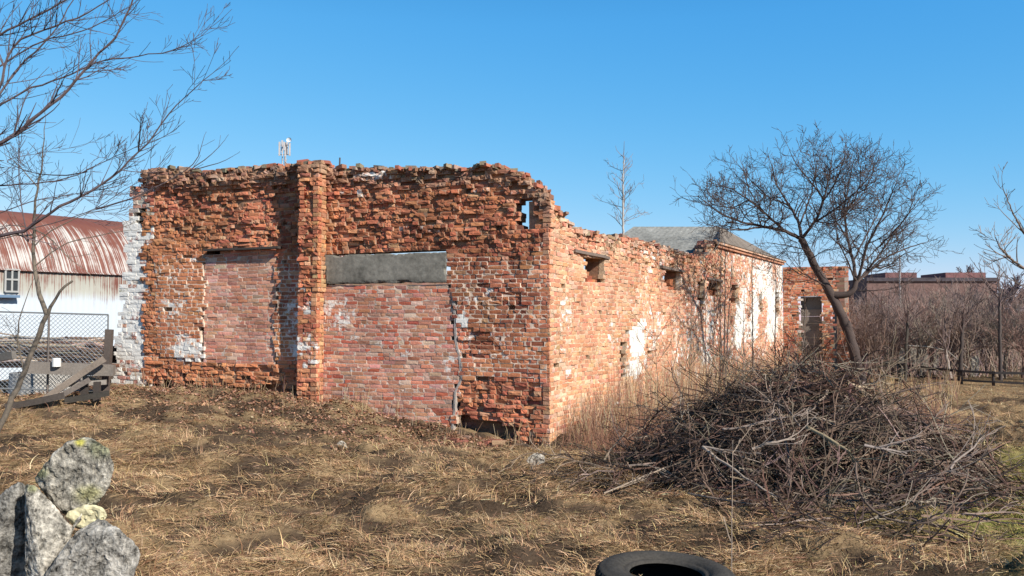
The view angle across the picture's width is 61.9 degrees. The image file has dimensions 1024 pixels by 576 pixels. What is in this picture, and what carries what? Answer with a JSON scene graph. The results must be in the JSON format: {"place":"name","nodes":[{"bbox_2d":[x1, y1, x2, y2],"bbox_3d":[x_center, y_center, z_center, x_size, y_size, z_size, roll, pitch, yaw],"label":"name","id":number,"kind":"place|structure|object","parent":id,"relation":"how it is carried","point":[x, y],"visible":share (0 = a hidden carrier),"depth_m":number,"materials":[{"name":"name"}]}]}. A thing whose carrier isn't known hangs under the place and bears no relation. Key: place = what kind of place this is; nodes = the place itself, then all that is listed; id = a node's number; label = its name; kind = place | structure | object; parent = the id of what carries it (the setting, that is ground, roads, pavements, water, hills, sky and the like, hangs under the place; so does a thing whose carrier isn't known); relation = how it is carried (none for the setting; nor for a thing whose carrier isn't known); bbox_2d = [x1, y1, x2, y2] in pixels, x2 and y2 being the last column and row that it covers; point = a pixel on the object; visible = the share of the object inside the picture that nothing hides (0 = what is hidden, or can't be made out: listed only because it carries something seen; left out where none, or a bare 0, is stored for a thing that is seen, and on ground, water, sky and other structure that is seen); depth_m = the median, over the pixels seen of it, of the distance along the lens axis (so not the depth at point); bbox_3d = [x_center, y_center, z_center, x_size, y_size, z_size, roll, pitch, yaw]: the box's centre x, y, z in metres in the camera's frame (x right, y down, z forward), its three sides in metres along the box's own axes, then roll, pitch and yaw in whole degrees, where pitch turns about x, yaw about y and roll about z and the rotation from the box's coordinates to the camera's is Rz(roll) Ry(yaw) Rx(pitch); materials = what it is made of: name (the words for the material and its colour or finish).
{"place":"outdoors","nodes":[
{"label":"outdoors","id":0,"kind":"place"},
{"bbox_2d":[0,351,16,361],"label":"timber beam","id":1,"kind":"structure","parent":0,"point":[9,355],"depth_m":13.58,"materials":[{"name":"grey wood"}]},
{"bbox_2d":[0,321,1023,575],"bbox_3d":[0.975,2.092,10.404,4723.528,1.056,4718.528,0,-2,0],"label":"ground","id":2,"kind":"structure","parent":0,"point":[488,507],"depth_m":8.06,"materials":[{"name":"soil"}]},
{"bbox_2d":[0,482,24,575],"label":"concrete boulder","id":3,"kind":"object","parent":2,"relation":"on","point":[12,530],"visible":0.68,"depth_m":4.29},
{"bbox_2d":[4,392,64,408],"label":"timber beam","id":4,"kind":"structure","parent":2,"relation":"on","point":[46,399],"depth_m":13.34,"materials":[{"name":"grey wood"}]},
{"bbox_2d":[8,371,82,395],"bbox_3d":[-8.704,1.782,15.944,1.240,0.420,1.240,0,-2,0],"label":"concrete ring","id":5,"kind":"object","parent":2,"relation":"on","point":[37,379],"visible":0.26,"depth_m":15.40,"materials":[{"name":"white concrete"}]},
{"bbox_2d":[0,311,108,392],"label":"chain link fence","id":6,"kind":"object","parent":2,"relation":"on","point":[47,385],"visible":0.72,"depth_m":14.78,"materials":[{"name":"metal"}]},
{"bbox_2d":[24,484,88,575],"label":"concrete boulder","id":7,"kind":"object","parent":2,"relation":"on","point":[49,528],"visible":0.87,"depth_m":4.14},
{"bbox_2d":[35,437,113,514],"bbox_3d":[-2.284,1.001,4.487,0.529,0.456,0.356,0,-2,0],"label":"concrete boulder","id":8,"kind":"object","parent":7,"relation":"on","point":[72,475],"visible":0.93,"depth_m":4.32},
{"bbox_2d":[0,333,116,367],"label":"pole stack","id":9,"kind":"object","parent":2,"relation":"on","point":[73,350],"visible":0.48,"depth_m":16.73,"materials":[{"name":"grey wood"}]},
{"bbox_2d":[43,356,105,396],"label":"timber beam","id":10,"kind":"structure","parent":2,"relation":"on","point":[78,375],"depth_m":14.30,"materials":[{"name":"grey wood"}]},
{"bbox_2d":[62,377,90,395],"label":"timber beam","id":11,"kind":"structure","parent":2,"relation":"on","point":[77,386],"depth_m":14.06,"materials":[{"name":"grey wood"}]},
{"bbox_2d":[0,97,159,431],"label":"young tree","id":12,"kind":"object","parent":2,"relation":"on","point":[19,383],"visible":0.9,"depth_m":9.50,"materials":[{"name":"brown plant"}]},
{"bbox_2d":[56,380,106,386],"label":"timber beam","id":13,"kind":"structure","parent":2,"relation":"on","point":[103,382],"depth_m":14.46,"materials":[{"name":"grey wood"}]},
{"bbox_2d":[24,361,115,375],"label":"timber beam","id":14,"kind":"structure","parent":13,"relation":"on","point":[65,368],"depth_m":14.55,"materials":[{"name":"grey wood"}]},
{"bbox_2d":[52,358,60,366],"bbox_3d":[-7.746,1.262,14.513,0.136,0.147,0.140,0,-2,0],"label":"can","id":15,"kind":"object","parent":14,"relation":"on","point":[56,362],"visible":1,"depth_m":14.46,"materials":[{"name":"paint"}]},
{"bbox_2d":[80,383,88,400],"bbox_3d":[-7.142,1.728,14.247,0.106,0.325,0.084,0,-2,0],"label":"stake","id":16,"kind":"object","parent":2,"relation":"on","point":[84,389],"visible":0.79,"depth_m":14.21,"materials":[{"name":"grey wood"}]},
{"bbox_2d":[64,391,109,403],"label":"timber beam","id":17,"kind":"structure","parent":2,"relation":"on","point":[86,397],"depth_m":13.85,"materials":[{"name":"grey wood"}]},
{"bbox_2d":[45,519,139,575],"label":"concrete boulder","id":18,"kind":"object","parent":2,"relation":"on","point":[98,547],"visible":1,"depth_m":3.96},
{"bbox_2d":[66,505,106,528],"bbox_3d":[-2.143,1.158,4.314,0.249,0.152,0.163,0,-2,0],"label":"lichen cushion","id":19,"kind":"object","parent":18,"relation":"on","point":[91,513],"visible":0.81,"depth_m":4.24,"materials":[{"name":"plant"}]},
{"bbox_2d":[93,381,100,400],"bbox_3d":[-6.926,1.725,14.242,0.099,0.323,0.082,0,-2,0],"label":"stake","id":20,"kind":"object","parent":2,"relation":"on","point":[96,386],"visible":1,"depth_m":14.21,"materials":[{"name":"grey wood"}]},
{"bbox_2d":[101,329,113,392],"bbox_3d":[-7.100,1.446,14.959,0.179,1.442,0.111,0,-2,0],"label":"timber post","id":21,"kind":"object","parent":2,"relation":"on","point":[108,346],"visible":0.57,"depth_m":14.93,"materials":[{"name":"grey wood"}]},
{"bbox_2d":[0,0,238,250],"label":"tree","id":22,"kind":"object","parent":2,"relation":"on","point":[29,123],"visible":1,"depth_m":7.73,"materials":[{"name":"brown plant"}]},
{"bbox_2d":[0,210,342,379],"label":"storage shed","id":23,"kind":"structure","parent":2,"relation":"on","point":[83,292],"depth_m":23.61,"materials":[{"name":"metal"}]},
{"bbox_2d":[4,269,19,292],"bbox_3d":[-13.010,-0.191,22.193,0.065,0.615,0.371,-2,-3,36],"label":"window","id":24,"kind":"structure","parent":23,"relation":"in","point":[11,276],"depth_m":22.18,"materials":[{"name":"paint"}]},
{"bbox_2d":[0,382,518,476],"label":"leaf litter","id":25,"kind":"object","parent":2,"relation":"on","point":[302,404],"visible":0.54,"depth_m":14.31,"materials":[{"name":"brown plant"}]},
{"bbox_2d":[278,138,290,165],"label":"antenna mast","id":26,"kind":"object","parent":2,"relation":"on","point":[283,145],"visible":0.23,"depth_m":150.60,"materials":[{"name":"metal"}]},
{"bbox_2d":[443,435,504,446],"bbox_3d":[-0.668,2.572,14.222,1.250,0.165,0.605,-1,-2,25],"label":"fallen masonry","id":27,"kind":"object","parent":2,"relation":"on","point":[493,441],"visible":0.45,"depth_m":14.08,"materials":[{"name":"orange brick"}]},
{"bbox_2d":[111,159,849,444],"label":"ruined building","id":28,"kind":"structure","parent":2,"relation":"on","point":[249,273],"depth_m":15.77,"materials":[{"name":"brick"}]},
{"bbox_2d":[801,297,822,372],"bbox_3d":[10.757,1.681,30.629,0.717,2.735,0.179,-1,-2,20],"label":"boarded doorway","id":29,"kind":"structure","parent":28,"relation":"in","point":[814,308],"depth_m":30.58,"materials":[{"name":"grey wood"}]},
{"bbox_2d":[527,453,544,465],"bbox_3d":[0.314,2.316,11.404,0.252,0.259,0.201,0,-2,0],"label":"stone","id":30,"kind":"object","parent":2,"relation":"on","point":[540,456],"visible":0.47,"depth_m":11.31,"materials":[{"name":"stone"}]},
{"bbox_2d":[124,335,967,464],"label":"dry weeds","id":31,"kind":"object","parent":2,"relation":"on","point":[585,426],"visible":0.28,"depth_m":15.71,"materials":[{"name":"beige plant"}]},
{"bbox_2d":[593,146,650,233],"bbox_3d":[2.857,-0.664,22.196,1.524,6.216,1.077,0,-2,0],"label":"birch tree","id":32,"kind":"object","parent":2,"relation":"on","point":[623,199],"visible":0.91,"depth_m":22.11,"materials":[{"name":"grey plant"}]},
{"bbox_2d":[630,280,674,402],"bbox_3d":[2.724,1.140,16.679,0.961,2.680,0.732,-1,-2,15],"label":"sapling","id":33,"kind":"object","parent":2,"relation":"on","point":[654,340],"visible":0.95,"depth_m":16.76,"materials":[{"name":"brown plant"}]},
{"bbox_2d":[595,550,735,575],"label":"tyre","id":34,"kind":"object","parent":2,"relation":"on","point":[656,563],"visible":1,"depth_m":4.89,"materials":[{"name":"black rubber"}]},
{"bbox_2d":[677,276,708,405],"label":"sapling","id":35,"kind":"object","parent":2,"relation":"on","point":[691,347],"visible":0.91,"depth_m":17.55,"materials":[{"name":"brown plant"}]},
{"bbox_2d":[676,276,715,397],"bbox_3d":[4.197,1.127,19.249,0.893,2.816,0.863,0,-2,0],"label":"sapling","id":36,"kind":"object","parent":2,"relation":"on","point":[705,318],"visible":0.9,"depth_m":19.21,"materials":[{"name":"brown plant"}]},
{"bbox_2d":[697,230,735,380],"bbox_3d":[5.019,0.559,20.765,0.801,4.109,0.889,2,-3,-38],"label":"sapling","id":37,"kind":"object","parent":2,"relation":"on","point":[720,237],"visible":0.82,"depth_m":20.79,"materials":[{"name":"brown plant"}]},
{"bbox_2d":[695,242,742,390],"bbox_3d":[4.970,0.741,20.616,1.048,3.805,0.804,1,-2,-27],"label":"sapling","id":38,"kind":"object","parent":2,"relation":"on","point":[724,325],"visible":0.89,"depth_m":20.48,"materials":[{"name":"brown plant"}]},
{"bbox_2d":[687,492,772,516],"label":"cut branch","id":39,"kind":"object","parent":2,"relation":"on","point":[710,497],"visible":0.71,"depth_m":7.26,"materials":[{"name":"brown plant"}]},
{"bbox_2d":[723,425,751,570],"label":"dry stem","id":40,"kind":"object","parent":2,"relation":"on","point":[732,494],"visible":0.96,"depth_m":4.85,"materials":[{"name":"brown plant"}]},
{"bbox_2d":[730,288,752,383],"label":"sapling","id":41,"kind":"object","parent":2,"relation":"on","point":[749,310],"visible":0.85,"depth_m":20.98,"materials":[{"name":"brown plant"}]},
{"bbox_2d":[732,224,772,379],"bbox_3d":[6.241,0.456,21.976,1.013,4.399,0.603,0,-2,0],"label":"sapling","id":42,"kind":"object","parent":2,"relation":"on","point":[752,339],"visible":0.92,"depth_m":21.98,"materials":[{"name":"brown plant"}]},
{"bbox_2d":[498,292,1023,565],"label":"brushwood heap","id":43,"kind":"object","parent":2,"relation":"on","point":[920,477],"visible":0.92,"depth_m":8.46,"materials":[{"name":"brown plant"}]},
{"bbox_2d":[603,453,691,493],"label":"cut branch","id":44,"kind":"object","parent":43,"relation":"on","point":[635,479],"visible":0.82,"depth_m":8.39,"materials":[{"name":"brown plant"}]},
{"bbox_2d":[704,446,768,467],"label":"cut branch","id":45,"kind":"object","parent":43,"relation":"on","point":[716,449],"visible":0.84,"depth_m":7.98,"materials":[{"name":"brown plant"}]},
{"bbox_2d":[702,439,780,504],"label":"cut branch","id":46,"kind":"object","parent":43,"relation":"on","point":[730,466],"visible":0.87,"depth_m":7.74,"materials":[{"name":"brown plant"}]},
{"bbox_2d":[721,392,808,426],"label":"cut branch","id":47,"kind":"object","parent":43,"relation":"on","point":[751,399],"visible":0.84,"depth_m":8.61,"materials":[{"name":"brown plant"}]},
{"bbox_2d":[722,404,817,430],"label":"cut branch","id":48,"kind":"object","parent":43,"relation":"on","point":[753,424],"visible":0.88,"depth_m":8.46,"materials":[{"name":"brown plant"}]},
{"bbox_2d":[751,411,818,450],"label":"cut branch","id":49,"kind":"object","parent":43,"relation":"on","point":[764,443],"visible":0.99,"depth_m":7.84,"materials":[{"name":"brown plant"}]},
{"bbox_2d":[800,499,827,525],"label":"cut branch","id":50,"kind":"object","parent":43,"relation":"on","point":[811,517],"visible":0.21,"depth_m":6.41,"materials":[{"name":"brown plant"}]},
{"bbox_2d":[805,425,870,475],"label":"cut branch","id":51,"kind":"object","parent":43,"relation":"on","point":[832,441],"visible":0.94,"depth_m":7.76,"materials":[{"name":"brown plant"}]},
{"bbox_2d":[848,378,889,401],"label":"cut branch","id":52,"kind":"object","parent":43,"relation":"on","point":[859,386],"visible":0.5,"depth_m":9.14,"materials":[{"name":"brown plant"}]},
{"bbox_2d":[864,430,922,455],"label":"cut branch","id":53,"kind":"object","parent":43,"relation":"on","point":[881,448],"visible":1,"depth_m":7.56,"materials":[{"name":"grey plant"}]},
{"bbox_2d":[949,401,1003,469],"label":"cut branch","id":54,"kind":"object","parent":43,"relation":"on","point":[968,451],"visible":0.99,"depth_m":7.59,"materials":[{"name":"brown plant"}]},
{"bbox_2d":[759,251,790,375],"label":"sapling","id":55,"kind":"object","parent":2,"relation":"on","point":[775,308],"visible":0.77,"depth_m":23.46,"materials":[{"name":"brown plant"}]},
{"bbox_2d":[669,119,964,390],"bbox_3d":[7.233,-0.864,19.977,7.256,7.004,5.430,0,-2,0],"label":"apple tree","id":56,"kind":"object","parent":2,"relation":"on","point":[832,296],"visible":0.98,"depth_m":19.69,"materials":[{"name":"brown plant"}]},
{"bbox_2d":[805,294,895,343],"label":"bare shrub","id":57,"kind":"object","parent":2,"relation":"on","point":[855,316],"visible":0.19,"depth_m":32.99,"materials":[{"name":"brown plant"}]},
{"bbox_2d":[815,288,925,376],"bbox_3d":[12.105,1.477,28.913,3.823,3.074,2.820,0,-2,-9],"label":"bare shrub","id":58,"kind":"object","parent":2,"relation":"on","point":[874,331],"visible":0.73,"depth_m":28.80,"materials":[{"name":"brown plant"}]},
{"bbox_2d":[849,295,891,364],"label":"bare shrub","id":59,"kind":"object","parent":2,"relation":"on","point":[866,319],"visible":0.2,"depth_m":31.03,"materials":[{"name":"brown plant"}]},
{"bbox_2d":[835,293,905,366],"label":"bare shrub","id":60,"kind":"object","parent":2,"relation":"on","point":[873,320],"visible":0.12,"depth_m":31.89,"materials":[{"name":"brown plant"}]},
{"bbox_2d":[834,300,910,377],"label":"bare shrub","id":61,"kind":"object","parent":2,"relation":"on","point":[874,344],"visible":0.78,"depth_m":28.30,"materials":[{"name":"brown plant"}]},
{"bbox_2d":[848,288,899,313],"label":"thicket tree","id":62,"kind":"object","parent":2,"relation":"on","point":[878,297],"visible":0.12,"depth_m":43.44,"materials":[{"name":"brown plant"}]},
{"bbox_2d":[850,286,904,359],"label":"bare shrub","id":63,"kind":"object","parent":2,"relation":"on","point":[891,311],"visible":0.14,"depth_m":33.53,"materials":[{"name":"brown plant"}]},
{"bbox_2d":[850,281,929,318],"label":"bare shrub","id":64,"kind":"object","parent":2,"relation":"on","point":[892,298],"visible":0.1,"depth_m":44.04,"materials":[{"name":"brown plant"}]},
{"bbox_2d":[865,296,937,346],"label":"bare shrub","id":65,"kind":"object","parent":2,"relation":"on","point":[914,302],"visible":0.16,"depth_m":32.54,"materials":[{"name":"brown plant"}]},
{"bbox_2d":[866,286,947,377],"bbox_3d":[12.922,1.401,28.528,1.886,3.194,3.094,0,-2,-1],"label":"bare shrub","id":66,"kind":"object","parent":2,"relation":"on","point":[892,325],"visible":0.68,"depth_m":28.54,"materials":[{"name":"brown plant"}]},
{"bbox_2d":[833,273,997,329],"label":"distant building","id":67,"kind":"structure","parent":2,"relation":"on","point":[882,279],"depth_m":130.11,"materials":[{"name":"brick"}]},
{"bbox_2d":[852,462,982,532],"bbox_3d":[3.133,1.639,6.585,1.186,0.472,0.727,0,-2,0],"label":"cut branch","id":68,"kind":"object","parent":2,"relation":"on","point":[878,513],"visible":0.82,"depth_m":6.50,"materials":[{"name":"brown plant"}]},
{"bbox_2d":[889,295,954,378],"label":"bare shrub","id":69,"kind":"object","parent":2,"relation":"on","point":[920,333],"visible":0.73,"depth_m":27.89,"materials":[{"name":"brown plant"}]},
{"bbox_2d":[908,345,967,367],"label":"fallen branch","id":70,"kind":"object","parent":69,"relation":"attached to","point":[935,348],"visible":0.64,"depth_m":27.67,"materials":[{"name":"wood"}]},
{"bbox_2d":[887,275,956,379],"bbox_3d":[12.976,1.244,26.931,2.009,3.336,0.815,-1,-2,27],"label":"tree","id":71,"kind":"object","parent":2,"relation":"on","point":[908,321],"visible":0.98,"depth_m":26.98,"materials":[{"name":"brown plant"}]},
{"bbox_2d":[908,348,938,371],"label":"concrete slab","id":72,"kind":"structure","parent":2,"relation":"on","point":[926,356],"depth_m":30.93,"materials":[{"name":"grey concrete"}]},
{"bbox_2d":[886,290,960,350],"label":"bare shrub","id":73,"kind":"object","parent":2,"relation":"on","point":[920,319],"visible":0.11,"depth_m":31.69,"materials":[{"name":"brown plant"}]},
{"bbox_2d":[828,331,1023,377],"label":"undergrowth","id":74,"kind":"object","parent":2,"relation":"on","point":[1015,358],"visible":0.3,"depth_m":28.84,"materials":[{"name":"brown plant"}]},
{"bbox_2d":[880,293,974,375],"bbox_3d":[14.323,1.580,29.602,2.314,2.910,2.764,2,-3,-44],"label":"bare shrub","id":75,"kind":"object","parent":2,"relation":"on","point":[932,350],"visible":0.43,"depth_m":29.50,"materials":[{"name":"brown plant"}]},
{"bbox_2d":[881,273,995,345],"bbox_3d":[19.126,1.349,37.642,5.016,4.034,3.701,-1,-2,31],"label":"bare shrub","id":76,"kind":"object","parent":2,"relation":"on","point":[952,288],"visible":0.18,"depth_m":37.45,"materials":[{"name":"brown plant"}]},
{"bbox_2d":[917,300,966,380],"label":"tree","id":77,"kind":"object","parent":2,"relation":"on","point":[944,331],"visible":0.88,"depth_m":27.16,"materials":[{"name":"brown plant"}]},
{"bbox_2d":[916,299,976,367],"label":"bare shrub","id":78,"kind":"object","parent":2,"relation":"on","point":[940,341],"visible":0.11,"depth_m":32.11,"materials":[{"name":"brown plant"}]},
{"bbox_2d":[874,361,1023,385],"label":"rail fence","id":79,"kind":"object","parent":2,"relation":"on","point":[993,373],"visible":0.66,"depth_m":26.36,"materials":[{"name":"brown wood"}]},
{"bbox_2d":[903,277,997,312],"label":"bare shrub","id":80,"kind":"object","parent":2,"relation":"on","point":[956,295],"visible":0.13,"depth_m":42.93,"materials":[{"name":"brown plant"}]},
{"bbox_2d":[922,285,994,358],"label":"bare shrub","id":81,"kind":"object","parent":2,"relation":"on","point":[943,300],"visible":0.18,"depth_m":32.67,"materials":[{"name":"brown plant"}]},
{"bbox_2d":[899,284,1023,376],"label":"bare shrub","id":82,"kind":"object","parent":2,"relation":"on","point":[951,341],"visible":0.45,"depth_m":29.08,"materials":[{"name":"brown plant"}]},
{"bbox_2d":[928,289,996,368],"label":"bare shrub","id":83,"kind":"object","parent":2,"relation":"on","point":[953,322],"visible":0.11,"depth_m":32.37,"materials":[{"name":"brown plant"}]},
{"bbox_2d":[925,290,1006,377],"bbox_3d":[15.411,1.533,28.572,2.346,2.946,3.017,2,-3,-37],"label":"bare shrub","id":84,"kind":"object","parent":2,"relation":"on","point":[970,344],"visible":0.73,"depth_m":28.53,"materials":[{"name":"brown plant"}]},
{"bbox_2d":[946,271,990,378],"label":"tree","id":85,"kind":"object","parent":2,"relation":"on","point":[960,362],"visible":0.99,"depth_m":26.93,"materials":[{"name":"brown plant"}]},
{"bbox_2d":[957,264,982,272],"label":"distant tree","id":86,"kind":"object","parent":2,"relation":"on","point":[969,269],"visible":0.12,"depth_m":159.69,"materials":[{"name":"grey plant"}]},
{"bbox_2d":[970,356,978,375],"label":"concrete slab","id":87,"kind":"structure","parent":2,"relation":"on","point":[974,358],"depth_m":28.93,"materials":[{"name":"grey concrete"}]},
{"bbox_2d":[937,289,1021,374],"bbox_3d":[16.646,1.526,30.201,2.968,3.064,1.809,-2,-3,44],"label":"bare shrub","id":88,"kind":"object","parent":2,"relation":"on","point":[982,350],"visible":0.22,"depth_m":30.18,"materials":[{"name":"brown plant"}]},
{"bbox_2d":[951,278,1015,313],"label":"thicket tree","id":89,"kind":"object","parent":2,"relation":"on","point":[993,295],"visible":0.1,"depth_m":44.87,"materials":[{"name":"brown plant"}]},
{"bbox_2d":[949,281,1021,364],"bbox_3d":[18.766,1.392,33.065,4.453,3.581,3.286,0,-2,5],"label":"bare shrub","id":90,"kind":"object","parent":2,"relation":"on","point":[992,313],"visible":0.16,"depth_m":32.98,"materials":[{"name":"brown plant"}]},
{"bbox_2d":[965,299,1009,365],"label":"bare shrub","id":91,"kind":"object","parent":2,"relation":"on","point":[984,330],"visible":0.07,"depth_m":33.99,"materials":[{"name":"brown plant"}]},
{"bbox_2d":[966,292,1023,377],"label":"bare shrub","id":92,"kind":"object","parent":2,"relation":"on","point":[996,341],"visible":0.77,"depth_m":28.25,"materials":[{"name":"brown plant"}]},
{"bbox_2d":[967,255,1023,380],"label":"front trunk","id":93,"kind":"object","parent":2,"relation":"on","point":[1000,302],"visible":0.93,"depth_m":27.02,"materials":[{"name":"brown plant"}]},
{"bbox_2d":[971,161,1023,287],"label":"edge tree","id":94,"kind":"object","parent":2,"relation":"on","point":[1007,256],"visible":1,"depth_m":19.76,"materials":[{"name":"brown plant"}]},
{"bbox_2d":[978,295,1023,348],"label":"thicket tree","id":95,"kind":"object","parent":2,"relation":"on","point":[1010,322],"visible":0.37,"depth_m":28.95,"materials":[{"name":"brown plant"}]},
{"bbox_2d":[980,302,1023,377],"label":"bare shrub","id":96,"kind":"object","parent":2,"relation":"on","point":[1021,348],"visible":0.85,"depth_m":28.09,"materials":[{"name":"brown plant"}]},
{"bbox_2d":[980,287,1023,312],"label":"thicket tree","id":97,"kind":"object","parent":2,"relation":"on","point":[1004,294],"visible":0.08,"depth_m":44.09,"materials":[{"name":"brown plant"}]},
{"bbox_2d":[984,296,1023,366],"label":"thicket tree","id":98,"kind":"object","parent":2,"relation":"on","point":[1006,330],"visible":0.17,"depth_m":32.95,"materials":[{"name":"brown plant"}]},
{"bbox_2d":[990,273,1023,308],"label":"distant tree","id":99,"kind":"object","parent":2,"relation":"on","point":[1009,288],"visible":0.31,"depth_m":89.82,"materials":[{"name":"grey plant"}]},
{"bbox_2d":[0,365,1023,514],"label":"grass","id":100,"kind":"structure","parent":0,"point":[154,462],"depth_m":9.80,"materials":[{"name":"beige plant"}]},
{"bbox_2d":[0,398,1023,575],"bbox_3d":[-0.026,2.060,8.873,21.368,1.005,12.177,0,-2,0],"label":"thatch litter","id":101,"kind":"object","parent":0,"point":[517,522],"visible":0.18,"depth_m":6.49,"materials":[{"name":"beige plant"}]},
{"bbox_2d":[0,0,1023,320],"label":"sky","id":102,"kind":"structure","parent":0,"point":[548,90],"materials":[{"name":"blue"}]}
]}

